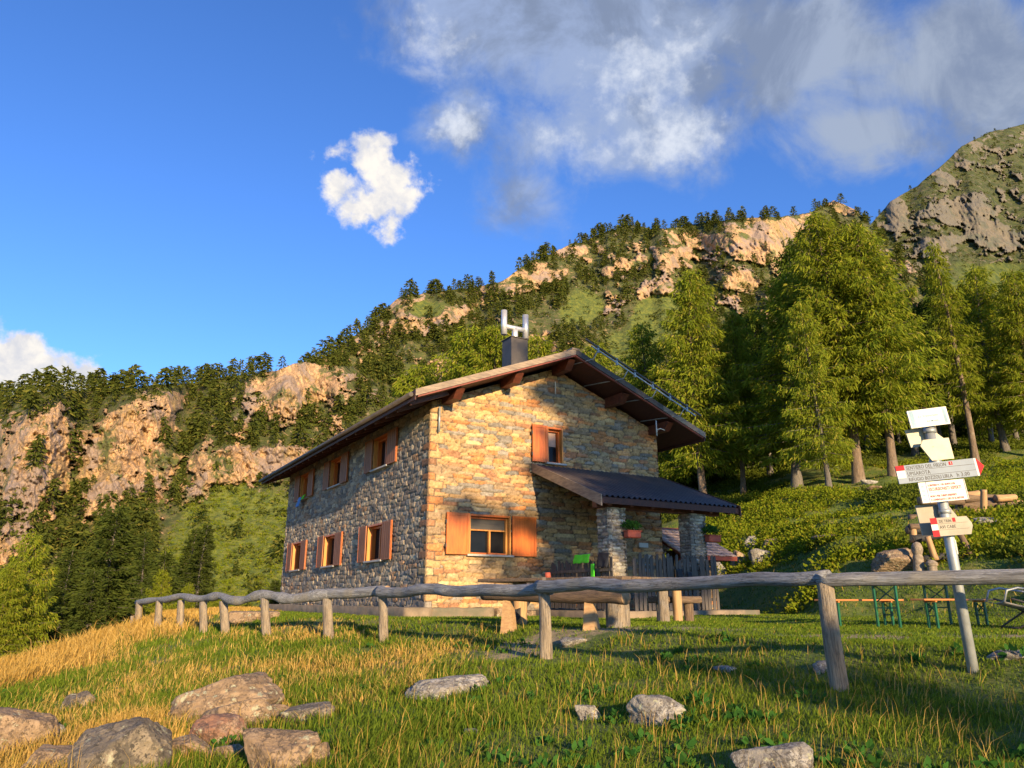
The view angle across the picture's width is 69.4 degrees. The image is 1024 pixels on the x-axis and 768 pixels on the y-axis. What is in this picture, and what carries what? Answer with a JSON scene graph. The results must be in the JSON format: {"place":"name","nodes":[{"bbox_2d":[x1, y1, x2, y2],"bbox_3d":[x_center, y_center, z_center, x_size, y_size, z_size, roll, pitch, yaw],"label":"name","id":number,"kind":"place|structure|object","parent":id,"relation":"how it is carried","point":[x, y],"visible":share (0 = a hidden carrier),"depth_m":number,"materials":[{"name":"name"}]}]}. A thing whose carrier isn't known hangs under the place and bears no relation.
{"place":"outdoors","nodes":[
{"label":"outdoors","id":0,"kind":"place"},
{"bbox_2d":[0,362,399,650],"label":"cliff hillside","id":1,"kind":"structure","parent":0,"point":[107,465],"depth_m":147.05,"materials":[{"name":"stone"}]},
{"bbox_2d":[0,358,393,600],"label":"hillside scrub","id":2,"kind":"object","parent":1,"relation":"on","point":[229,487],"visible":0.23,"depth_m":140.35,"materials":[{"name":"green"}]},
{"bbox_2d":[156,483,287,606],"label":"meadow tufts","id":3,"kind":"object","parent":1,"relation":"on","point":[223,581],"visible":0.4,"depth_m":131.16,"materials":[{"name":"green plant"}]},
{"bbox_2d":[0,437,1023,767],"bbox_3d":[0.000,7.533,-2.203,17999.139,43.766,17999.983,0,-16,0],"label":"ground","id":4,"kind":"structure","parent":0,"point":[810,475],"depth_m":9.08,"materials":[{"name":"plant"}]},
{"bbox_2d":[0,561,31,657],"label":"larch tree","id":5,"kind":"object","parent":4,"relation":"on","point":[8,580],"visible":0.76,"depth_m":31.96,"materials":[{"name":"green plant"}]},
{"bbox_2d":[0,526,61,656],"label":"larch tree","id":6,"kind":"object","parent":4,"relation":"on","point":[32,558],"visible":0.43,"depth_m":34.45,"materials":[{"name":"green plant"}]},
{"bbox_2d":[0,707,61,758],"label":"boulder","id":7,"kind":"object","parent":4,"relation":"on","point":[27,723],"visible":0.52,"depth_m":7.30,"materials":[{"name":"stone"}]},
{"bbox_2d":[21,744,72,767],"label":"boulder","id":8,"kind":"object","parent":4,"relation":"on","point":[43,751],"visible":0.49,"depth_m":6.37,"materials":[{"name":"stone"}]},
{"bbox_2d":[32,590,72,644],"bbox_3d":[-23.603,13.811,37.596,2.723,6.415,2.967,1,-16,-2],"label":"spruce tree","id":9,"kind":"object","parent":4,"relation":"on","point":[62,617],"visible":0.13,"depth_m":38.25,"materials":[{"name":"green plant"}]},
{"bbox_2d":[27,543,86,640],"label":"spruce tree","id":10,"kind":"object","parent":4,"relation":"on","point":[69,573],"visible":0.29,"depth_m":46.50,"materials":[{"name":"green plant"}]},
{"bbox_2d":[60,691,94,711],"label":"boulder","id":11,"kind":"object","parent":4,"relation":"on","point":[80,696],"visible":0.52,"depth_m":9.68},
{"bbox_2d":[56,567,109,641],"bbox_3d":[-20.584,12.396,35.976,3.511,7.079,3.293,12,-20,-35],"label":"spruce tree","id":12,"kind":"object","parent":4,"relation":"on","point":[90,610],"visible":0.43,"depth_m":36.17,"materials":[{"name":"green plant"}]},
{"bbox_2d":[53,505,146,637],"bbox_3d":[-21.470,10.986,38.544,5.401,9.801,5.066,8,-18,-26],"label":"spruce tree","id":13,"kind":"object","parent":4,"relation":"on","point":[118,608],"visible":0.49,"depth_m":38.81,"materials":[{"name":"green plant"}]},
{"bbox_2d":[67,716,172,767],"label":"boulder","id":14,"kind":"object","parent":4,"relation":"on","point":[137,740],"visible":0.95,"depth_m":5.96,"materials":[{"name":"stone"}]},
{"bbox_2d":[122,529,157,619],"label":"spruce tree","id":15,"kind":"object","parent":4,"relation":"on","point":[148,552],"visible":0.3,"depth_m":59.78,"materials":[{"name":"green plant"}]},
{"bbox_2d":[143,567,176,618],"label":"larch tree","id":16,"kind":"object","parent":4,"relation":"on","point":[159,586],"visible":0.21,"depth_m":42.24,"materials":[{"name":"green plant"}]},
{"bbox_2d":[141,546,181,614],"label":"spruce tree","id":17,"kind":"object","parent":4,"relation":"on","point":[175,585],"visible":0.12,"depth_m":44.13,"materials":[{"name":"green plant"}]},
{"bbox_2d":[167,528,201,603],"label":"spruce tree","id":18,"kind":"object","parent":4,"relation":"on","point":[190,548],"visible":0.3,"depth_m":77.94,"materials":[{"name":"green plant"}]},
{"bbox_2d":[174,583,196,608],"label":"larch tree","id":19,"kind":"object","parent":4,"relation":"on","point":[188,588],"visible":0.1,"depth_m":48.16,"materials":[{"name":"green plant"}]},
{"bbox_2d":[172,734,213,756],"bbox_3d":[-2.872,3.248,6.573,0.575,0.230,0.360,0,-16,1],"label":"boulder","id":20,"kind":"object","parent":4,"relation":"on","point":[193,738],"visible":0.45,"depth_m":6.46,"materials":[{"name":"stone"}]},
{"bbox_2d":[174,520,216,608],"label":"spruce tree","id":21,"kind":"object","parent":4,"relation":"on","point":[196,571],"visible":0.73,"depth_m":75.76,"materials":[{"name":"green plant"}]},
{"bbox_2d":[189,713,247,744],"bbox_3d":[-2.754,3.370,7.000,0.514,0.454,0.468,-6,-17,21],"label":"boulder","id":22,"kind":"object","parent":4,"relation":"on","point":[207,727],"visible":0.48,"depth_m":6.92,"materials":[{"name":"stone"}]},
{"bbox_2d":[168,672,284,721],"bbox_3d":[-3.303,3.765,8.378,1.528,0.798,1.120,-12,-15,-8],"label":"boulder","id":23,"kind":"object","parent":4,"relation":"on","point":[231,690],"visible":0.49,"depth_m":8.06,"materials":[{"name":"stone"}]},
{"bbox_2d":[212,744,243,758],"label":"boulder","id":24,"kind":"object","parent":4,"relation":"on","point":[231,748],"visible":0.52,"depth_m":6.40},
{"bbox_2d":[199,697,274,726],"bbox_3d":[-2.932,3.551,7.673,0.962,0.452,0.566,-13,-17,3],"label":"boulder","id":25,"kind":"object","parent":4,"relation":"on","point":[251,708],"visible":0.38,"depth_m":7.59,"materials":[{"name":"stone"}]},
{"bbox_2d":[229,611,279,624],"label":"boulder","id":26,"kind":"object","parent":4,"relation":"on","point":[235,617],"visible":0.5,"depth_m":19.09,"materials":[{"name":"stone"}]},
{"bbox_2d":[267,579,280,603],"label":"spruce tree","id":27,"kind":"object","parent":4,"relation":"on","point":[275,583],"visible":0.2,"depth_m":61.48,"materials":[{"name":"green plant"}]},
{"bbox_2d":[243,728,320,767],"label":"boulder","id":28,"kind":"object","parent":4,"relation":"on","point":[260,742],"visible":0.94,"depth_m":5.66,"materials":[{"name":"stone"}]},
{"bbox_2d":[280,701,334,724],"bbox_3d":[-2.079,3.429,7.598,0.610,0.283,0.505,-14,-18,4],"label":"boulder","id":29,"kind":"object","parent":4,"relation":"on","point":[302,709],"visible":0.59,"depth_m":7.44,"materials":[{"name":"stone"}]},
{"bbox_2d":[306,742,329,767],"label":"boulder","id":30,"kind":"object","parent":4,"relation":"on","point":[323,750],"visible":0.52,"depth_m":5.74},
{"bbox_2d":[385,363,438,405],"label":"larch tree","id":31,"kind":"object","parent":4,"relation":"on","point":[417,376],"visible":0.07,"depth_m":72.20,"materials":[{"name":"green plant"}]},
{"bbox_2d":[405,674,488,700],"bbox_3d":[-0.737,3.392,8.130,0.815,0.361,0.678,15,-22,-42],"label":"boulder","id":32,"kind":"object","parent":4,"relation":"on","point":[428,687],"visible":0.59,"depth_m":7.96,"materials":[{"name":"stone"}]},
{"bbox_2d":[426,323,496,382],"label":"larch tree","id":33,"kind":"object","parent":4,"relation":"on","point":[470,343],"visible":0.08,"depth_m":64.72,"materials":[{"name":"green plant"}]},
{"bbox_2d":[454,322,511,376],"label":"larch tree","id":34,"kind":"object","parent":4,"relation":"on","point":[494,337],"visible":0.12,"depth_m":63.13,"materials":[{"name":"green plant"}]},
{"bbox_2d":[258,309,759,617],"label":"stone house","id":35,"kind":"structure","parent":4,"relation":"on","point":[517,464],"depth_m":21.95,"materials":[{"name":"stone"}]},
{"bbox_2d":[286,540,306,571],"bbox_3d":[-8.652,7.035,30.131,0.360,1.158,2.740,9,-19,-29],"label":"window","id":36,"kind":"structure","parent":35,"relation":"in","point":[298,556],"depth_m":30.58,"materials":[{"name":"brown wood"}]},
{"bbox_2d":[294,469,314,501],"bbox_3d":[-8.483,4.247,30.626,0.360,1.088,2.650,9,-19,-29],"label":"window","id":37,"kind":"structure","parent":35,"relation":"in","point":[306,486],"depth_m":31.08,"materials":[{"name":"brown wood"}]},
{"bbox_2d":[316,531,342,567],"bbox_3d":[-6.436,5.990,26.545,0.360,1.158,2.740,9,-19,-29],"label":"window","id":38,"kind":"structure","parent":35,"relation":"in","point":[332,544],"depth_m":27.00,"materials":[{"name":"brown wood"}]},
{"bbox_2d":[322,451,348,490],"bbox_3d":[-6.372,3.258,27.230,0.360,1.088,2.750,9,-19,-29],"label":"window","id":39,"kind":"structure","parent":35,"relation":"in","point":[338,472],"depth_m":27.68,"materials":[{"name":"brown wood"}]},
{"bbox_2d":[357,520,392,562],"bbox_3d":[-4.127,4.907,22.826,0.360,1.158,2.760,9,-19,-29],"label":"window","id":40,"kind":"structure","parent":35,"relation":"in","point":[379,536],"depth_m":23.25,"materials":[{"name":"brown wood"}]},
{"bbox_2d":[364,427,397,473],"bbox_3d":[-4.061,2.173,23.506,0.360,1.088,2.700,9,-19,-29],"label":"window","id":41,"kind":"structure","parent":35,"relation":"in","point":[384,453],"depth_m":23.92,"materials":[{"name":"brown wood"}]},
{"bbox_2d":[445,512,537,556],"bbox_3d":[-0.611,4.256,20.711,2.915,1.145,0.360,9,-19,-29],"label":"window","id":42,"kind":"structure","parent":35,"relation":"in","point":[480,535],"depth_m":20.79,"materials":[{"name":"brown wood"}]},
{"bbox_2d":[531,424,566,465],"bbox_3d":[1.043,1.877,22.433,1.235,1.155,0.360,9,-19,-29],"label":"window","id":43,"kind":"structure","parent":35,"relation":"in","point":[547,442],"depth_m":22.30,"materials":[{"name":"brown wood"}]},
{"bbox_2d":[548,557,612,609],"bbox_3d":[1.813,5.297,19.707,0.104,1.355,2.880,9,-19,-29],"label":"picket fence","id":44,"kind":"object","parent":35,"relation":"on","point":[561,571],"visible":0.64,"depth_m":19.79,"materials":[{"name":"wood"}]},
{"bbox_2d":[573,554,589,563],"bbox_3d":[1.849,4.660,19.709,0.093,0.238,0.723,9,-18,-28],"label":"shirt","id":45,"kind":"object","parent":44,"relation":"hanging from","point":[583,558],"visible":1,"depth_m":19.70,"materials":[{"name":"green fabric"}]},
{"bbox_2d":[596,552,608,567],"bbox_3d":[2.316,4.501,18.893,0.124,0.410,0.443,9,-19,-29],"label":"jacket","id":46,"kind":"object","parent":44,"relation":"hanging from","point":[602,559],"visible":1,"depth_m":18.88,"materials":[{"name":"black fabric"}]},
{"bbox_2d":[620,519,641,538],"bbox_3d":[3.133,3.773,19.295,0.634,0.489,0.462,9,-19,-29],"label":"planter box","id":47,"kind":"object","parent":35,"relation":"attached to","point":[632,532],"visible":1,"depth_m":19.18,"materials":[{"name":"ceramic"}]},
{"bbox_2d":[632,552,719,610],"bbox_3d":[4.367,5.231,19.536,2.990,1.480,0.103,9,-19,-29],"label":"picket fence","id":48,"kind":"object","parent":35,"relation":"on","point":[670,567],"visible":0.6,"depth_m":19.56,"materials":[{"name":"wood"}]},
{"bbox_2d":[701,524,721,542],"bbox_3d":[5.601,4.173,20.677,0.644,0.495,0.436,9,-19,-29],"label":"planter box","id":49,"kind":"object","parent":35,"relation":"attached to","point":[709,529],"visible":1,"depth_m":20.58,"materials":[{"name":"ceramic"}]},
{"bbox_2d":[2,631,1023,767],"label":"meadow weeds","id":50,"kind":"object","parent":4,"relation":"on","point":[738,712],"visible":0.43,"depth_m":5.50,"materials":[{"name":"green plant"}]},
{"bbox_2d":[528,332,560,360],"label":"larch tree","id":51,"kind":"object","parent":4,"relation":"on","point":[536,349],"visible":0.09,"depth_m":67.10,"materials":[{"name":"green plant"}]},
{"bbox_2d":[480,590,630,633],"bbox_3d":[0.600,3.699,11.875,3.064,0.785,0.297,-15,-22,42],"label":"log bench","id":52,"kind":"object","parent":4,"relation":"on","point":[588,599],"visible":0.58,"depth_m":11.42,"materials":[{"name":"brown wood"}]},
{"bbox_2d":[478,572,650,627],"bbox_3d":[0.813,3.755,12.778,3.331,0.979,0.790,-16,-22,43],"label":"log table","id":53,"kind":"object","parent":4,"relation":"on","point":[617,615],"visible":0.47,"depth_m":11.87,"materials":[{"name":"brown wood"}]},
{"bbox_2d":[558,637,586,646],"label":"boulder","id":54,"kind":"object","parent":4,"relation":"on","point":[566,641],"visible":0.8,"depth_m":10.48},
{"bbox_2d":[130,569,1023,691],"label":"log fence","id":55,"kind":"object","parent":4,"relation":"on","point":[826,582],"visible":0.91,"depth_m":8.85,"materials":[{"name":"wood"}]},
{"bbox_2d":[575,705,599,720],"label":"boulder","id":56,"kind":"object","parent":4,"relation":"on","point":[581,712],"visible":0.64,"depth_m":6.25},
{"bbox_2d":[580,342,620,374],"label":"larch tree","id":57,"kind":"object","parent":4,"relation":"on","point":[602,362],"visible":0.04,"depth_m":69.33,"materials":[{"name":"green plant"}]},
{"bbox_2d":[612,321,697,485],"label":"larch tree","id":58,"kind":"object","parent":4,"relation":"on","point":[635,362],"visible":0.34,"depth_m":53.96,"materials":[{"name":"green plant"}]},
{"bbox_2d":[626,694,686,727],"bbox_3d":[1.151,2.655,5.907,0.462,0.326,0.348,0,-16,1],"label":"boulder","id":59,"kind":"object","parent":4,"relation":"on","point":[637,706],"visible":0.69,"depth_m":5.83,"materials":[{"name":"stone"}]},
{"bbox_2d":[651,577,682,622],"bbox_3d":[2.709,4.157,14.056,1.300,0.918,0.740,9,-19,-29],"label":"plank table","id":60,"kind":"object","parent":4,"relation":"on","point":[663,610],"visible":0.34,"depth_m":13.90,"materials":[{"name":"wood"}]},
{"bbox_2d":[647,596,701,620],"bbox_3d":[3.221,4.485,14.550,1.200,0.592,0.320,9,-19,-29],"label":"plank bench","id":61,"kind":"object","parent":4,"relation":"on","point":[688,601],"visible":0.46,"depth_m":14.61,"materials":[{"name":"brown wood"}]},
{"bbox_2d":[662,527,736,608],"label":"stone shed","id":62,"kind":"structure","parent":4,"relation":"on","point":[670,538],"depth_m":24.43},
{"bbox_2d":[644,267,757,493],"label":"larch tree","id":63,"kind":"object","parent":4,"relation":"on","point":[694,354],"visible":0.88,"depth_m":47.93,"materials":[{"name":"green plant"}]},
{"bbox_2d":[678,376,730,488],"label":"larch tree","id":64,"kind":"object","parent":4,"relation":"on","point":[711,480],"visible":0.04,"depth_m":55.88,"materials":[{"name":"green plant"}]},
{"bbox_2d":[691,386,752,484],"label":"larch tree","id":65,"kind":"object","parent":4,"relation":"on","point":[732,475],"visible":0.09,"depth_m":55.44,"materials":[{"name":"green plant"}]},
{"bbox_2d":[703,309,779,496],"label":"larch tree","id":66,"kind":"object","parent":4,"relation":"on","point":[734,335],"visible":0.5,"depth_m":49.44,"materials":[{"name":"green plant"}]},
{"bbox_2d":[731,363,790,472],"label":"larch tree","id":67,"kind":"object","parent":4,"relation":"on","point":[753,466],"visible":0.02,"depth_m":56.94,"materials":[{"name":"green plant"}]},
{"bbox_2d":[748,548,774,564],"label":"boulder","id":68,"kind":"object","parent":4,"relation":"on","point":[754,553],"visible":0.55,"depth_m":28.29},
{"bbox_2d":[737,307,789,474],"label":"larch tree","id":69,"kind":"object","parent":4,"relation":"on","point":[758,332],"visible":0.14,"depth_m":54.45,"materials":[{"name":"green plant"}]},
{"bbox_2d":[729,742,813,767],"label":"boulder","id":70,"kind":"object","parent":4,"relation":"on","point":[792,755],"visible":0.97,"depth_m":4.37,"materials":[{"name":"stone"}]},
{"bbox_2d":[718,272,882,488],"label":"larch tree","id":71,"kind":"object","parent":4,"relation":"on","point":[776,442],"visible":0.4,"depth_m":45.49,"materials":[{"name":"green plant"}]},
{"bbox_2d":[760,246,841,465],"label":"larch tree","id":72,"kind":"object","parent":4,"relation":"on","point":[786,257],"visible":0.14,"depth_m":53.52,"materials":[{"name":"green plant"}]},
{"bbox_2d":[775,297,859,486],"bbox_3d":[16.425,0.490,40.089,4.632,11.409,4.497,-5,-17,17],"label":"larch tree","id":73,"kind":"object","parent":4,"relation":"on","point":[821,451],"visible":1,"depth_m":39.53,"materials":[{"name":"green plant"}]},
{"bbox_2d":[812,660,826,674],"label":"boulder","id":74,"kind":"object","parent":4,"relation":"on","point":[819,665],"visible":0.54,"depth_m":7.05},
{"bbox_2d":[661,435,1023,613],"bbox_3d":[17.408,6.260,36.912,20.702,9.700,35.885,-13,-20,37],"label":"shrub cover","id":75,"kind":"object","parent":4,"relation":"on","point":[765,526],"visible":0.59,"depth_m":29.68,"materials":[{"name":"green plant"}]},
{"bbox_2d":[777,208,921,483],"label":"larch tree","id":76,"kind":"object","parent":4,"relation":"on","point":[820,252],"visible":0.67,"depth_m":41.99,"materials":[{"name":"green plant"}]},
{"bbox_2d":[814,599,903,625],"bbox_3d":[6.220,4.087,13.131,2.200,0.510,0.250,9,-19,-29],"label":"bench","id":77,"kind":"object","parent":4,"relation":"on","point":[882,601],"visible":0.57,"depth_m":13.38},
{"bbox_2d":[812,219,949,476],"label":"larch tree","id":78,"kind":"object","parent":4,"relation":"on","point":[906,361],"visible":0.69,"depth_m":41.05,"materials":[{"name":"green plant"}]},
{"bbox_2d":[870,548,912,571],"bbox_3d":[10.625,5.043,20.475,1.305,0.996,1.214,8,-18,-26],"label":"boulder","id":79,"kind":"object","parent":4,"relation":"on","point":[900,559],"visible":0.69,"depth_m":20.14,"materials":[{"name":"stone"}]},
{"bbox_2d":[878,285,942,455],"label":"larch tree","id":80,"kind":"object","parent":4,"relation":"on","point":[914,451],"visible":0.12,"depth_m":51.54,"materials":[{"name":"green plant"}]},
{"bbox_2d":[871,585,952,627],"bbox_3d":[6.980,3.854,12.886,2.200,0.810,0.500,9,-19,-29],"label":"beer table","id":81,"kind":"object","parent":4,"relation":"on","point":[875,601],"visible":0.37,"depth_m":12.68,"materials":[{"name":"metal"}]},
{"bbox_2d":[911,542,925,570],"bbox_3d":[10.887,4.701,19.855,0.340,0.909,0.333,0,-16,0],"label":"carved post","id":82,"kind":"object","parent":4,"relation":"on","point":[917,557],"visible":0.81,"depth_m":19.79,"materials":[{"name":"brown wood"}]},
{"bbox_2d":[905,327,955,436],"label":"larch tree","id":83,"kind":"object","parent":4,"relation":"on","point":[948,406],"visible":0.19,"depth_m":50.91,"materials":[{"name":"green plant"}]},
{"bbox_2d":[908,298,958,433],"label":"larch tree","id":84,"kind":"object","parent":4,"relation":"on","point":[916,309],"visible":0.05,"depth_m":57.52,"materials":[{"name":"green plant"}]},
{"bbox_2d":[895,406,983,672],"bbox_3d":[3.785,1.498,6.411,0.790,2.655,0.178,0,-16,0],"label":"signpost","id":85,"kind":"object","parent":4,"relation":"on","point":[940,518],"visible":1,"depth_m":6.52,"materials":[{"name":"white paint"}]},
{"bbox_2d":[905,523,974,562],"bbox_3d":[11.872,4.402,20.473,1.571,1.103,0.648,0,-16,0],"label":"log trestle","id":86,"kind":"object","parent":4,"relation":"on","point":[913,531],"visible":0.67,"depth_m":20.25,"materials":[{"name":"brown wood"}]},
{"bbox_2d":[919,279,977,443],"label":"larch tree","id":87,"kind":"object","parent":4,"relation":"on","point":[951,430],"visible":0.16,"depth_m":55.04,"materials":[{"name":"green plant"}]},
{"bbox_2d":[910,599,995,628],"bbox_3d":[7.620,3.939,12.653,2.200,0.510,0.250,9,-19,-29],"label":"bench","id":88,"kind":"object","parent":4,"relation":"on","point":[934,606],"visible":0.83,"depth_m":12.38,"materials":[{"name":"wood"}]},
{"bbox_2d":[922,240,997,462],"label":"larch tree","id":89,"kind":"object","parent":4,"relation":"on","point":[955,349],"visible":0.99,"depth_m":45.97,"materials":[{"name":"green plant"}]},
{"bbox_2d":[959,394,998,440],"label":"larch tree","id":90,"kind":"object","parent":4,"relation":"on","point":[976,435],"visible":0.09,"depth_m":60.75,"materials":[{"name":"green plant"}]},
{"bbox_2d":[958,286,1004,441],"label":"larch tree","id":91,"kind":"object","parent":4,"relation":"on","point":[991,438],"visible":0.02,"depth_m":56.12,"materials":[{"name":"green plant"}]},
{"bbox_2d":[980,489,987,511],"bbox_3d":[16.366,4.257,25.675,0.245,1.188,0.512,0,-16,0],"label":"stake","id":92,"kind":"object","parent":4,"relation":"on","point":[983,498],"visible":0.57,"depth_m":25.59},
{"bbox_2d":[947,264,1023,451],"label":"larch tree","id":93,"kind":"object","parent":4,"relation":"on","point":[986,343],"visible":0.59,"depth_m":48.47,"materials":[{"name":"green plant"}]},
{"bbox_2d":[971,268,1023,432],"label":"larch tree","id":94,"kind":"object","parent":4,"relation":"on","point":[1015,304],"visible":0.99,"depth_m":46.21,"materials":[{"name":"green plant"}]},
{"bbox_2d":[985,587,1023,628],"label":"deck chair","id":95,"kind":"object","parent":4,"relation":"on","point":[1003,602],"visible":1,"depth_m":12.06,"materials":[{"name":"metal"}]},
{"bbox_2d":[986,649,1023,660],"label":"boulder","id":96,"kind":"object","parent":4,"relation":"on","point":[1010,655],"visible":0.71,"depth_m":6.23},
{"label":"log","id":97,"kind":"object","parent":4,"relation":"on","visible":0},
{"bbox_2d":[955,500,996,508],"bbox_3d":[16.607,4.365,26.477,1.275,0.411,0.344,-3,-17,11],"label":"log","id":98,"kind":"object","parent":97,"relation":"on","point":[975,505],"visible":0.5,"depth_m":26.35,"materials":[{"name":"brown wood"}]},
{"bbox_2d":[965,494,993,502],"bbox_3d":[16.753,4.106,26.538,2.043,0.329,0.328,2,-16,-6],"label":"log","id":99,"kind":"object","parent":98,"relation":"on","point":[974,498],"visible":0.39,"depth_m":26.39,"materials":[{"name":"brown wood"}]},
{"bbox_2d":[917,497,964,504],"bbox_3d":[15.208,4.147,26.213,1.625,0.286,0.284,1,-16,-3],"label":"log","id":100,"kind":"object","parent":99,"relation":"on","point":[954,502],"visible":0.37,"depth_m":26.13,"materials":[{"name":"brown wood"}]},
{"bbox_2d":[0,0,1023,394],"label":"sky","id":101,"kind":"structure","parent":0,"point":[192,184],"materials":[{"name":"blue"}]},
{"bbox_2d":[322,200,986,433],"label":"forested mountain","id":102,"kind":"structure","parent":0,"point":[746,242],"depth_m":511.56,"materials":[{"name":"stone"}]},
{"bbox_2d":[0,128,1023,649],"bbox_3d":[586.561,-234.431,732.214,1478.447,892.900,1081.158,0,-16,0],"label":"hillside forest","id":103,"kind":"object","parent":102,"relation":"on","point":[74,534],"visible":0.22,"depth_m":183.10,"materials":[{"name":"green"}]},
{"bbox_2d":[321,202,952,379],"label":"hillside scrub","id":104,"kind":"object","parent":102,"relation":"on","point":[453,304],"visible":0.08,"depth_m":485.32,"materials":[{"name":"green"}]},
{"bbox_2d":[870,124,1023,310],"bbox_3d":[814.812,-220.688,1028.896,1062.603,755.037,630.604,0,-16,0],"label":"rocky peak","id":105,"kind":"structure","parent":0,"point":[982,222],"depth_m":972.35,"materials":[{"name":"stone"}]},
{"bbox_2d":[881,127,1023,292],"bbox_3d":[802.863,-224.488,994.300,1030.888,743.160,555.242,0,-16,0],"label":"hillside scrub","id":106,"kind":"object","parent":105,"relation":"on","point":[965,207],"visible":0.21,"depth_m":990.37,"materials":[{"name":"green"}]},
{"bbox_3d":[18.344,4.311,26.161,2.348,0.533,0.426,0,-16,0],"label":"log","id":107,"kind":"object","parent":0,"visible":0},
{"bbox_2d":[993,494,1017,501],"bbox_3d":[17.511,4.047,26.233,0.793,0.300,0.267,2,-16,-6],"label":"log","id":108,"kind":"object","parent":107,"relation":"on","point":[1004,498],"visible":0.96,"depth_m":26.15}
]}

